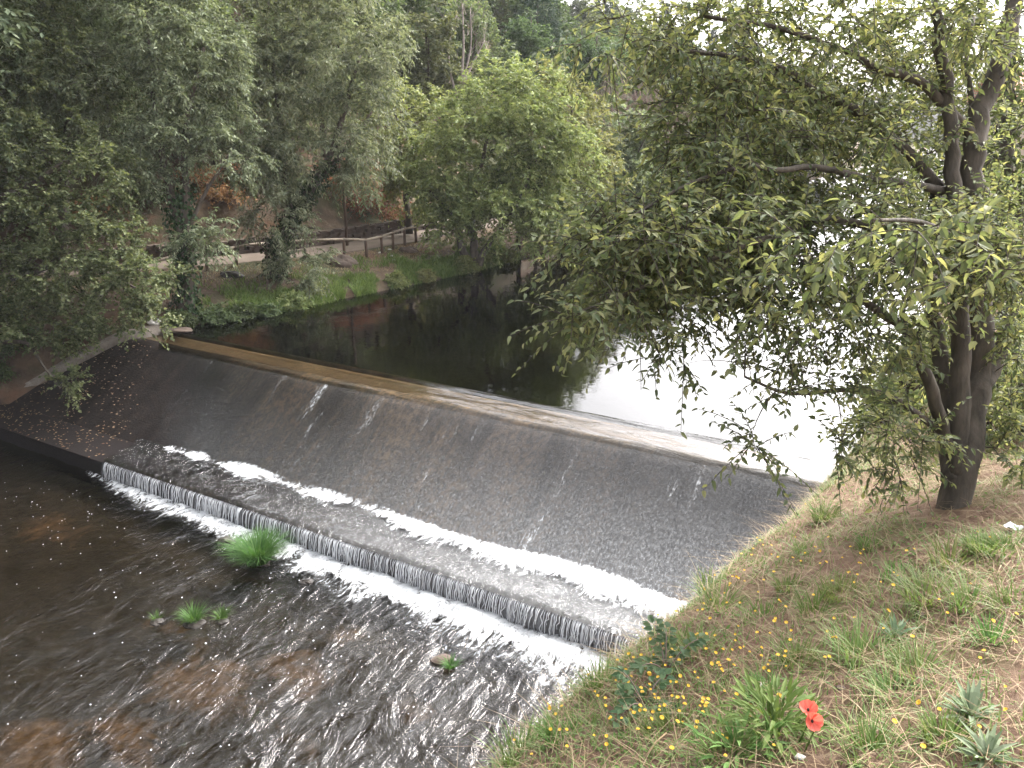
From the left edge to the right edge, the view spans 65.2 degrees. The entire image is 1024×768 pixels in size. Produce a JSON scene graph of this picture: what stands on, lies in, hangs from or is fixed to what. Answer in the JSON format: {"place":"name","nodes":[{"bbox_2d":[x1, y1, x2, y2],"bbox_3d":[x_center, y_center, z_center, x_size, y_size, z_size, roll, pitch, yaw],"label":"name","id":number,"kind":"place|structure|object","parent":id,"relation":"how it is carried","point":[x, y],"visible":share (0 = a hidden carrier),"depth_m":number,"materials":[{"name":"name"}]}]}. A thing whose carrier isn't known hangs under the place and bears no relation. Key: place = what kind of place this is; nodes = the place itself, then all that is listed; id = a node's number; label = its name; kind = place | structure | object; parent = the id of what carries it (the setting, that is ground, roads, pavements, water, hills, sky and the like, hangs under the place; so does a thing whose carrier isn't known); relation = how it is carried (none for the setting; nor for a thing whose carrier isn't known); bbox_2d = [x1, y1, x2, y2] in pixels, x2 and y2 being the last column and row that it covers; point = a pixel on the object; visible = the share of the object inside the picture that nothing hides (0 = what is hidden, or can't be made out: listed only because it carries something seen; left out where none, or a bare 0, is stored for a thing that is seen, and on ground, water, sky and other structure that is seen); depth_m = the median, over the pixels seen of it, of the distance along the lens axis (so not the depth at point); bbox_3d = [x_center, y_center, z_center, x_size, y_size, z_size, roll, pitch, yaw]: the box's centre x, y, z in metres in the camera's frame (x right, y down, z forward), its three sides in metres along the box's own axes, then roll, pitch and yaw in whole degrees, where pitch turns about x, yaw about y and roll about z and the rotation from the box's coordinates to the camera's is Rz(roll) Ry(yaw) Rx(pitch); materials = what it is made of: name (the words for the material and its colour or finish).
{"place":"outdoors","nodes":[
{"label":"outdoors","id":0,"kind":"place"},
{"bbox_2d":[0,216,513,278],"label":"path","id":1,"kind":"structure","parent":0,"point":[352,246],"depth_m":35.94,"materials":[{"name":"soil"}]},
{"bbox_2d":[0,210,505,271],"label":"wooden fence","id":2,"kind":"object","parent":1,"relation":"on","point":[362,231],"depth_m":36.92,"materials":[{"name":"wood"}]},
{"bbox_2d":[1,452,543,767],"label":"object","id":3,"kind":"structure","parent":0,"point":[209,665],"depth_m":13.47,"materials":[{"name":"liquid"}]},
{"bbox_2d":[171,597,211,624],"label":"sedge tuft","id":4,"kind":"object","parent":3,"relation":"on","point":[192,615],"visible":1,"depth_m":14.73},
{"bbox_2d":[212,523,301,567],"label":"sedge tuft","id":5,"kind":"object","parent":3,"relation":"on","point":[253,552],"visible":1,"depth_m":16.61,"materials":[{"name":"plant"}]},
{"bbox_2d":[90,471,618,688],"bbox_3d":[-2.618,4.276,14.725,21.000,0.170,2.600,11,21,29],"label":"fall foam","id":6,"kind":"object","parent":3,"relation":"on","point":[462,613],"visible":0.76,"depth_m":15.14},
{"bbox_2d":[103,462,637,658],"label":"waterfall","id":7,"kind":"structure","parent":3,"relation":"on","point":[348,558],"depth_m":16.18,"materials":[{"name":"white liquid"}]},
{"bbox_2d":[107,438,667,637],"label":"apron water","id":8,"kind":"structure","parent":0,"point":[353,529],"depth_m":17.40,"materials":[{"name":"white liquid"}]},
{"bbox_2d":[164,446,686,620],"bbox_3d":[-1.279,3.228,16.344,20.603,0.127,1.258,11,21,29],"label":"toe foam","id":9,"kind":"object","parent":8,"relation":"on","point":[592,579],"visible":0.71,"depth_m":15.69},
{"bbox_2d":[0,391,838,767],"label":"riverbed","id":10,"kind":"structure","parent":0,"point":[386,689],"depth_m":14.33,"materials":[{"name":"liquid"}]},
{"bbox_2d":[0,324,834,663],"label":"weir","id":11,"kind":"object","parent":10,"relation":"on","point":[636,506],"visible":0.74,"depth_m":18.11,"materials":[{"name":"concrete"}]},
{"bbox_2d":[0,339,153,456],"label":"fallen leaves","id":12,"kind":"object","parent":11,"relation":"on","point":[2,415],"visible":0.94,"depth_m":23.32,"materials":[{"name":"brown plant"}]},
{"bbox_2d":[0,0,926,416],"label":"hillside","id":13,"kind":"structure","parent":0,"point":[28,368],"depth_m":33.84,"materials":[{"name":"plant"}]},
{"bbox_2d":[0,355,20,387],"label":"shore bush","id":14,"kind":"object","parent":13,"relation":"on","point":[6,371],"visible":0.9,"depth_m":24.90,"materials":[{"name":"green plant"}]},
{"bbox_2d":[0,321,46,361],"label":"shore bush","id":15,"kind":"object","parent":13,"relation":"on","point":[10,349],"visible":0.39,"depth_m":25.08,"materials":[{"name":"green plant"}]},
{"bbox_2d":[0,0,66,206],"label":"riverside tree","id":16,"kind":"object","parent":13,"relation":"on","point":[6,17],"visible":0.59,"depth_m":24.17,"materials":[{"name":"green plant"}]},
{"bbox_2d":[14,0,146,155],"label":"woodland tree","id":17,"kind":"object","parent":13,"relation":"on","point":[83,79],"visible":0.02,"depth_m":33.55,"materials":[{"name":"green plant"}]},
{"bbox_2d":[0,0,184,262],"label":"ash tree","id":18,"kind":"object","parent":13,"relation":"on","point":[94,18],"visible":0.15,"depth_m":29.79,"materials":[{"name":"green plant"}]},
{"bbox_2d":[0,0,201,415],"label":"alder tree","id":19,"kind":"object","parent":13,"relation":"on","point":[93,260],"visible":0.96,"depth_m":23.54,"materials":[{"name":"green plant"}]},
{"bbox_2d":[39,0,282,317],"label":"ash tree","id":20,"kind":"object","parent":13,"relation":"on","point":[153,77],"visible":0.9,"depth_m":26.39,"materials":[{"name":"green plant"}]},
{"bbox_2d":[164,308,201,335],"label":"shore bush","id":21,"kind":"object","parent":13,"relation":"on","point":[190,320],"visible":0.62,"depth_m":26.28,"materials":[{"name":"green plant"}]},
{"bbox_2d":[171,165,227,194],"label":"bracken bush","id":22,"kind":"object","parent":13,"relation":"on","point":[197,176],"visible":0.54,"depth_m":36.44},
{"bbox_2d":[125,0,276,166],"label":"woodland tree","id":23,"kind":"object","parent":13,"relation":"on","point":[223,11],"visible":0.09,"depth_m":35.75,"materials":[{"name":"green plant"}]},
{"bbox_2d":[197,302,241,326],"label":"shore bush","id":24,"kind":"object","parent":13,"relation":"on","point":[213,314],"visible":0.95,"depth_m":26.87,"materials":[{"name":"green plant"}]},
{"bbox_2d":[190,183,264,221],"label":"bracken bush","id":25,"kind":"object","parent":13,"relation":"on","point":[221,194],"visible":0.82,"depth_m":36.10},
{"bbox_2d":[225,300,260,320],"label":"shore bush","id":26,"kind":"object","parent":13,"relation":"on","point":[250,311],"visible":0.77,"depth_m":27.52,"materials":[{"name":"green plant"}]},
{"bbox_2d":[0,224,523,297],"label":"dry bank grass","id":27,"kind":"structure","parent":13,"relation":"on","point":[324,262],"depth_m":33.47,"materials":[{"name":"plant"}]},
{"bbox_2d":[254,300,285,317],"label":"shore bush","id":28,"kind":"object","parent":13,"relation":"on","point":[266,309],"visible":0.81,"depth_m":27.98,"materials":[{"name":"green plant"}]},
{"bbox_2d":[211,0,333,105],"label":"woodland tree","id":29,"kind":"object","parent":13,"relation":"on","point":[288,8],"visible":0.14,"depth_m":43.83,"materials":[{"name":"green plant"}]},
{"bbox_2d":[275,289,317,310],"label":"shore bush","id":30,"kind":"object","parent":13,"relation":"on","point":[302,303],"visible":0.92,"depth_m":28.91,"materials":[{"name":"green plant"}]},
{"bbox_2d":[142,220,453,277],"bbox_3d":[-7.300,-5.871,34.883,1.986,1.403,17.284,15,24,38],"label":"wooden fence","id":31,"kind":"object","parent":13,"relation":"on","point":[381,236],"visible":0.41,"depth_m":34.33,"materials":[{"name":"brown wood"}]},
{"bbox_2d":[203,0,422,303],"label":"ash tree","id":32,"kind":"object","parent":13,"relation":"on","point":[296,74],"visible":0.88,"depth_m":30.36,"materials":[{"name":"green plant"}]},
{"bbox_2d":[256,0,371,156],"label":"woodland tree","id":33,"kind":"object","parent":13,"relation":"on","point":[317,22],"visible":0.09,"depth_m":41.70,"materials":[{"name":"green plant"}]},
{"bbox_2d":[328,254,357,267],"bbox_3d":[-7.094,-5.048,33.495,1.286,0.780,0.886,0,18,0],"label":"rock","id":34,"kind":"object","parent":13,"relation":"on","point":[345,261],"visible":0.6,"depth_m":33.22,"materials":[{"name":"stone"}]},
{"bbox_2d":[163,236,522,318],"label":"bank grass","id":35,"kind":"structure","parent":13,"relation":"on","point":[367,280],"depth_m":31.89,"materials":[{"name":"plant"}]},
{"bbox_2d":[311,0,412,94],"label":"woodland tree","id":36,"kind":"object","parent":13,"relation":"on","point":[393,8],"visible":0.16,"depth_m":47.94,"materials":[{"name":"green plant"}]},
{"bbox_2d":[339,191,403,223],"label":"bracken bush","id":37,"kind":"object","parent":13,"relation":"on","point":[370,210],"visible":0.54,"depth_m":40.66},
{"bbox_2d":[382,269,410,289],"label":"shore bush","id":38,"kind":"object","parent":13,"relation":"on","point":[400,282],"visible":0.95,"depth_m":32.56,"materials":[{"name":"green plant"}]},
{"bbox_2d":[352,71,458,233],"bbox_3d":[-5.117,-11.261,39.480,6.061,8.112,6.077,0,18,0],"label":"ash tree","id":39,"kind":"object","parent":13,"relation":"on","point":[396,192],"visible":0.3,"depth_m":39.10,"materials":[{"name":"green plant"}]},
{"bbox_2d":[382,0,453,76],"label":"woodland tree","id":40,"kind":"object","parent":13,"relation":"on","point":[419,6],"visible":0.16,"depth_m":57.06,"materials":[{"name":"green plant"}]},
{"bbox_2d":[413,267,437,282],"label":"shore bush","id":41,"kind":"object","parent":13,"relation":"on","point":[427,275],"visible":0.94,"depth_m":33.69,"materials":[{"name":"green plant"}]},
{"bbox_2d":[383,0,484,125],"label":"woodland tree","id":42,"kind":"object","parent":13,"relation":"on","point":[434,66],"visible":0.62,"depth_m":50.38,"materials":[{"name":"green plant"}]},
{"bbox_2d":[424,0,495,99],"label":"dead tree","id":43,"kind":"object","parent":13,"relation":"on","point":[463,50],"visible":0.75,"depth_m":51.94,"materials":[{"name":"grey plant"}]},
{"bbox_2d":[450,254,483,274],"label":"shore bush","id":44,"kind":"object","parent":13,"relation":"on","point":[469,265],"visible":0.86,"depth_m":35.48,"materials":[{"name":"green plant"}]},
{"bbox_2d":[422,0,518,112],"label":"woodland tree","id":45,"kind":"object","parent":13,"relation":"on","point":[479,27],"visible":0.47,"depth_m":57.09,"materials":[{"name":"green plant"}]},
{"bbox_2d":[389,49,610,268],"bbox_3d":[-0.351,-9.992,36.169,10.102,9.836,8.261,0,18,0],"label":"ash tree","id":46,"kind":"object","parent":13,"relation":"on","point":[466,210],"visible":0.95,"depth_m":35.26,"materials":[{"name":"green plant"}]},
{"bbox_2d":[484,0,522,67],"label":"woodland tree","id":47,"kind":"object","parent":13,"relation":"on","point":[501,15],"visible":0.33,"depth_m":77.55,"materials":[{"name":"green plant"}]},
{"bbox_2d":[485,139,571,248],"bbox_3d":[0.595,-9.126,39.548,4.354,6.156,4.855,16,24,39],"label":"woodland tree","id":48,"kind":"object","parent":13,"relation":"on","point":[534,189],"visible":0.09,"depth_m":38.35,"materials":[{"name":"green plant"}]},
{"bbox_2d":[491,6,572,87],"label":"woodland tree","id":49,"kind":"object","parent":13,"relation":"on","point":[524,38],"visible":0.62,"depth_m":63.25,"materials":[{"name":"green plant"}]},
{"bbox_2d":[505,0,570,84],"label":"tree","id":50,"kind":"object","parent":13,"relation":"on","point":[551,13],"visible":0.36,"depth_m":68.08,"materials":[{"name":"green plant"}]},
{"bbox_2d":[500,0,584,56],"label":"woodland tree","id":51,"kind":"object","parent":13,"relation":"on","point":[562,7],"visible":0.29,"depth_m":72.98,"materials":[{"name":"green plant"}]},
{"bbox_2d":[525,54,635,254],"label":"ash tree","id":52,"kind":"object","parent":13,"relation":"on","point":[589,121],"visible":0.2,"depth_m":40.09,"materials":[{"name":"green plant"}]},
{"bbox_2d":[563,0,600,35],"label":"woodland tree","id":53,"kind":"object","parent":13,"relation":"on","point":[577,9],"visible":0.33,"depth_m":129.95,"materials":[{"name":"green plant"}]},
{"bbox_2d":[560,24,609,73],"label":"woodland tree","id":54,"kind":"object","parent":13,"relation":"on","point":[594,39],"visible":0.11,"depth_m":79.29,"materials":[{"name":"green plant"}]},
{"bbox_2d":[558,25,635,125],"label":"woodland tree","id":55,"kind":"object","parent":13,"relation":"on","point":[590,48],"visible":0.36,"depth_m":66.90,"materials":[{"name":"green plant"}]},
{"bbox_2d":[577,8,640,45],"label":"woodland tree","id":56,"kind":"object","parent":13,"relation":"on","point":[606,31],"visible":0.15,"depth_m":96.82,"materials":[{"name":"green plant"}]},
{"bbox_2d":[582,62,647,140],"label":"tree","id":57,"kind":"object","parent":13,"relation":"on","point":[624,97],"visible":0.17,"depth_m":49.40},
{"bbox_2d":[580,94,664,207],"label":"woodland tree","id":58,"kind":"object","parent":13,"relation":"on","point":[617,148],"visible":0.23,"depth_m":47.39,"materials":[{"name":"green plant"}]},
{"bbox_2d":[577,110,684,213],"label":"woodland tree","id":59,"kind":"object","parent":13,"relation":"on","point":[631,143],"visible":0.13,"depth_m":48.63,"materials":[{"name":"green plant"}]},
{"bbox_2d":[602,43,670,129],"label":"woodland tree","id":60,"kind":"object","parent":13,"relation":"on","point":[649,76],"visible":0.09,"depth_m":78.27,"materials":[{"name":"green plant"}]},
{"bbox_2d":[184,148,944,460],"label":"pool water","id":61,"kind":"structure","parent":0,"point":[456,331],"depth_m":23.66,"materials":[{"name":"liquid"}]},
{"bbox_2d":[479,192,1023,767],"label":"bank","id":62,"kind":"structure","parent":0,"point":[1013,668],"depth_m":3.53,"materials":[{"name":"plant"}]},
{"bbox_2d":[470,711,558,767],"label":"grass tuft","id":63,"kind":"object","parent":62,"relation":"on","point":[509,741],"visible":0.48,"depth_m":3.43,"materials":[{"name":"plant"}]},
{"bbox_2d":[517,707,591,748],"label":"grass tuft","id":64,"kind":"object","parent":62,"relation":"on","point":[548,732],"visible":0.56,"depth_m":3.26,"materials":[{"name":"green plant"}]},
{"bbox_2d":[566,649,626,694],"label":"grass tuft","id":65,"kind":"object","parent":62,"relation":"on","point":[592,678],"visible":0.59,"depth_m":3.71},
{"bbox_2d":[607,666,682,728],"bbox_3d":[0.542,1.258,3.231,0.338,0.193,0.324,0,18,0],"label":"bramble","id":66,"kind":"object","parent":62,"relation":"on","point":[631,686],"visible":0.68,"depth_m":3.27,"materials":[{"name":"green plant"}]},
{"bbox_2d":[624,692,708,752],"bbox_3d":[0.592,1.285,2.965,0.372,0.129,0.368,0,18,0],"label":"grass tuft","id":67,"kind":"object","parent":62,"relation":"on","point":[665,713],"visible":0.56,"depth_m":3.03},
{"bbox_2d":[628,615,709,676],"bbox_3d":[0.682,1.185,3.495,0.325,0.194,0.347,8,20,23],"label":"bramble","id":68,"kind":"object","parent":62,"relation":"on","point":[662,637],"visible":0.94,"depth_m":3.53,"materials":[{"name":"green plant"}]},
{"bbox_2d":[667,617,733,663],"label":"grass tuft","id":69,"kind":"object","parent":62,"relation":"on","point":[688,635],"visible":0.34,"depth_m":3.73,"materials":[{"name":"green plant"}]},
{"bbox_2d":[674,569,757,613],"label":"grass tuft","id":70,"kind":"object","parent":62,"relation":"on","point":[716,599],"visible":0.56,"depth_m":4.24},
{"bbox_2d":[423,388,1023,767],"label":"dry straw","id":71,"kind":"object","parent":62,"relation":"on","point":[767,634],"visible":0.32,"depth_m":3.52,"materials":[{"name":"plant"}]},
{"bbox_2d":[673,702,783,767],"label":"grass tuft","id":72,"kind":"object","parent":62,"relation":"on","point":[726,735],"visible":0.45,"depth_m":2.77,"materials":[{"name":"plant"}]},
{"bbox_2d":[680,709,789,767],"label":"leafy plant","id":73,"kind":"object","parent":62,"relation":"on","point":[726,744],"visible":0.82,"depth_m":2.71,"materials":[{"name":"green plant"}]},
{"bbox_2d":[495,408,1023,767],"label":"herbs","id":74,"kind":"object","parent":62,"relation":"on","point":[673,681],"visible":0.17,"depth_m":3.91,"materials":[{"name":"green plant"}]},
{"bbox_2d":[730,597,791,622],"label":"grass tuft","id":75,"kind":"object","parent":62,"relation":"on","point":[761,608],"visible":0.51,"depth_m":3.94,"materials":[{"name":"green plant"}]},
{"bbox_2d":[507,0,1023,524],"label":"elm tree","id":76,"kind":"object","parent":62,"relation":"on","point":[969,270],"visible":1,"depth_m":3.97,"materials":[{"name":"green plant"}]},
{"bbox_2d":[706,666,835,762],"bbox_3d":[0.914,1.154,2.753,0.418,0.269,0.409,-14,23,-37],"label":"leafy plant","id":77,"kind":"object","parent":62,"relation":"on","point":[773,706],"visible":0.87,"depth_m":2.76,"materials":[{"name":"green plant"}]},
{"bbox_2d":[760,567,810,593],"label":"grass tuft","id":78,"kind":"object","parent":62,"relation":"on","point":[778,584],"visible":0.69,"depth_m":4.21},
{"bbox_2d":[759,624,844,674],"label":"grass tuft","id":79,"kind":"object","parent":62,"relation":"on","point":[798,650],"visible":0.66,"depth_m":3.37,"materials":[{"name":"plant"}]},
{"bbox_2d":[798,699,817,742],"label":"poppy","id":80,"kind":"object","parent":62,"relation":"on","point":[806,706],"visible":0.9,"depth_m":2.60,"materials":[{"name":"red plant"}]},
{"bbox_2d":[771,581,848,627],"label":"grass tuft","id":81,"kind":"object","parent":62,"relation":"on","point":[817,603],"visible":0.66,"depth_m":3.83,"materials":[{"name":"green plant"}]},
{"bbox_2d":[804,711,822,751],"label":"poppy","id":82,"kind":"object","parent":62,"relation":"on","point":[814,721],"visible":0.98,"depth_m":2.51,"materials":[{"name":"red plant"}]},
{"bbox_2d":[795,498,848,523],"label":"grass tuft","id":83,"kind":"object","parent":62,"relation":"on","point":[821,509],"visible":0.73,"depth_m":5.20,"materials":[{"name":"green plant"}]},
{"bbox_2d":[806,568,870,603],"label":"grass tuft","id":84,"kind":"object","parent":62,"relation":"on","point":[836,588],"visible":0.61,"depth_m":3.99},
{"bbox_2d":[804,599,930,675],"bbox_3d":[1.397,1.052,3.257,0.530,0.175,0.534,0,18,0],"label":"grass tuft","id":85,"kind":"object","parent":62,"relation":"on","point":[857,642],"visible":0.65,"depth_m":3.31,"materials":[{"name":"plant"}]},
{"bbox_2d":[811,702,938,767],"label":"grass tuft","id":86,"kind":"object","parent":62,"relation":"on","point":[872,736],"visible":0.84,"depth_m":2.56,"materials":[{"name":"green plant"}]},
{"bbox_2d":[847,376,926,440],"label":"leaves","id":87,"kind":"object","parent":62,"relation":"on","point":[880,387],"visible":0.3,"depth_m":8.37,"materials":[{"name":"green plant"}]},
{"bbox_2d":[842,325,932,413],"bbox_3d":[4.942,-0.102,9.896,1.352,1.249,1.444,-10,21,-28],"label":"bank bush","id":88,"kind":"object","parent":62,"relation":"on","point":[909,368],"visible":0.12,"depth_m":9.92,"materials":[{"name":"green plant"}]},
{"bbox_2d":[869,614,919,640],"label":"leafy plant","id":89,"kind":"object","parent":62,"relation":"on","point":[894,625],"visible":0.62,"depth_m":3.38,"materials":[{"name":"green plant"}]},
{"bbox_2d":[847,654,943,709],"bbox_3d":[1.380,1.105,2.860,0.351,0.095,0.339,-8,20,-24],"label":"grass tuft","id":90,"kind":"object","parent":62,"relation":"on","point":[883,685],"visible":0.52,"depth_m":2.92,"materials":[{"name":"plant"}]},
{"bbox_2d":[880,631,966,685],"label":"grass tuft","id":91,"kind":"object","parent":62,"relation":"on","point":[915,656],"visible":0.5,"depth_m":3.07,"materials":[{"name":"plant"}]},
{"bbox_2d":[872,560,990,613],"bbox_3d":[1.890,0.937,3.633,0.567,0.161,0.545,0,18,0],"label":"grass tuft","id":92,"kind":"object","parent":62,"relation":"on","point":[918,583],"visible":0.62,"depth_m":3.68,"materials":[{"name":"plant"}]},
{"bbox_2d":[852,0,1023,370],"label":"elm tree","id":93,"kind":"object","parent":62,"relation":"on","point":[1016,94],"visible":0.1,"depth_m":9.44,"materials":[{"name":"green plant"}]},
{"bbox_2d":[909,699,982,755],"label":"grass tuft","id":94,"kind":"object","parent":62,"relation":"on","point":[933,724],"visible":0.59,"depth_m":2.54,"materials":[{"name":"plant"}]},
{"bbox_2d":[910,526,997,576],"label":"grass tuft","id":95,"kind":"object","parent":62,"relation":"on","point":[954,551],"visible":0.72,"depth_m":4.00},
{"bbox_2d":[939,678,999,732],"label":"mullein plant","id":96,"kind":"object","parent":62,"relation":"on","point":[974,695],"visible":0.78,"depth_m":2.62,"materials":[{"name":"green plant"}]},
{"bbox_2d":[926,567,1012,617],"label":"grass tuft","id":97,"kind":"object","parent":62,"relation":"on","point":[966,597],"visible":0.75,"depth_m":3.49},
{"bbox_2d":[920,352,1023,455],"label":"bank bush","id":98,"kind":"object","parent":62,"relation":"on","point":[994,404],"visible":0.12,"depth_m":6.07,"materials":[{"name":"green plant"}]},
{"bbox_2d":[943,521,1018,556],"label":"grass tuft","id":99,"kind":"object","parent":62,"relation":"on","point":[970,544],"visible":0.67,"depth_m":4.01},
{"bbox_2d":[946,719,1023,767],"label":"mullein plant","id":100,"kind":"object","parent":62,"relation":"on","point":[991,739],"visible":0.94,"depth_m":2.38,"materials":[{"name":"green plant"}]},
{"bbox_2d":[958,608,1022,648],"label":"grass tuft","id":101,"kind":"object","parent":62,"relation":"on","point":[991,636],"visible":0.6,"depth_m":3.15,"materials":[{"name":"green plant"}]},
{"bbox_2d":[963,525,1023,563],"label":"grass tuft","id":102,"kind":"object","parent":62,"relation":"on","point":[998,544],"visible":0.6,"depth_m":3.98,"materials":[{"name":"green plant"}]},
{"bbox_2d":[972,566,1023,624],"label":"grass tuft","id":103,"kind":"object","parent":62,"relation":"on","point":[1005,598],"visible":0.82,"depth_m":3.41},
{"bbox_2d":[562,0,1023,144],"label":"sky","id":104,"kind":"structure","parent":0,"point":[702,37],"materials":[{"name":"white"}]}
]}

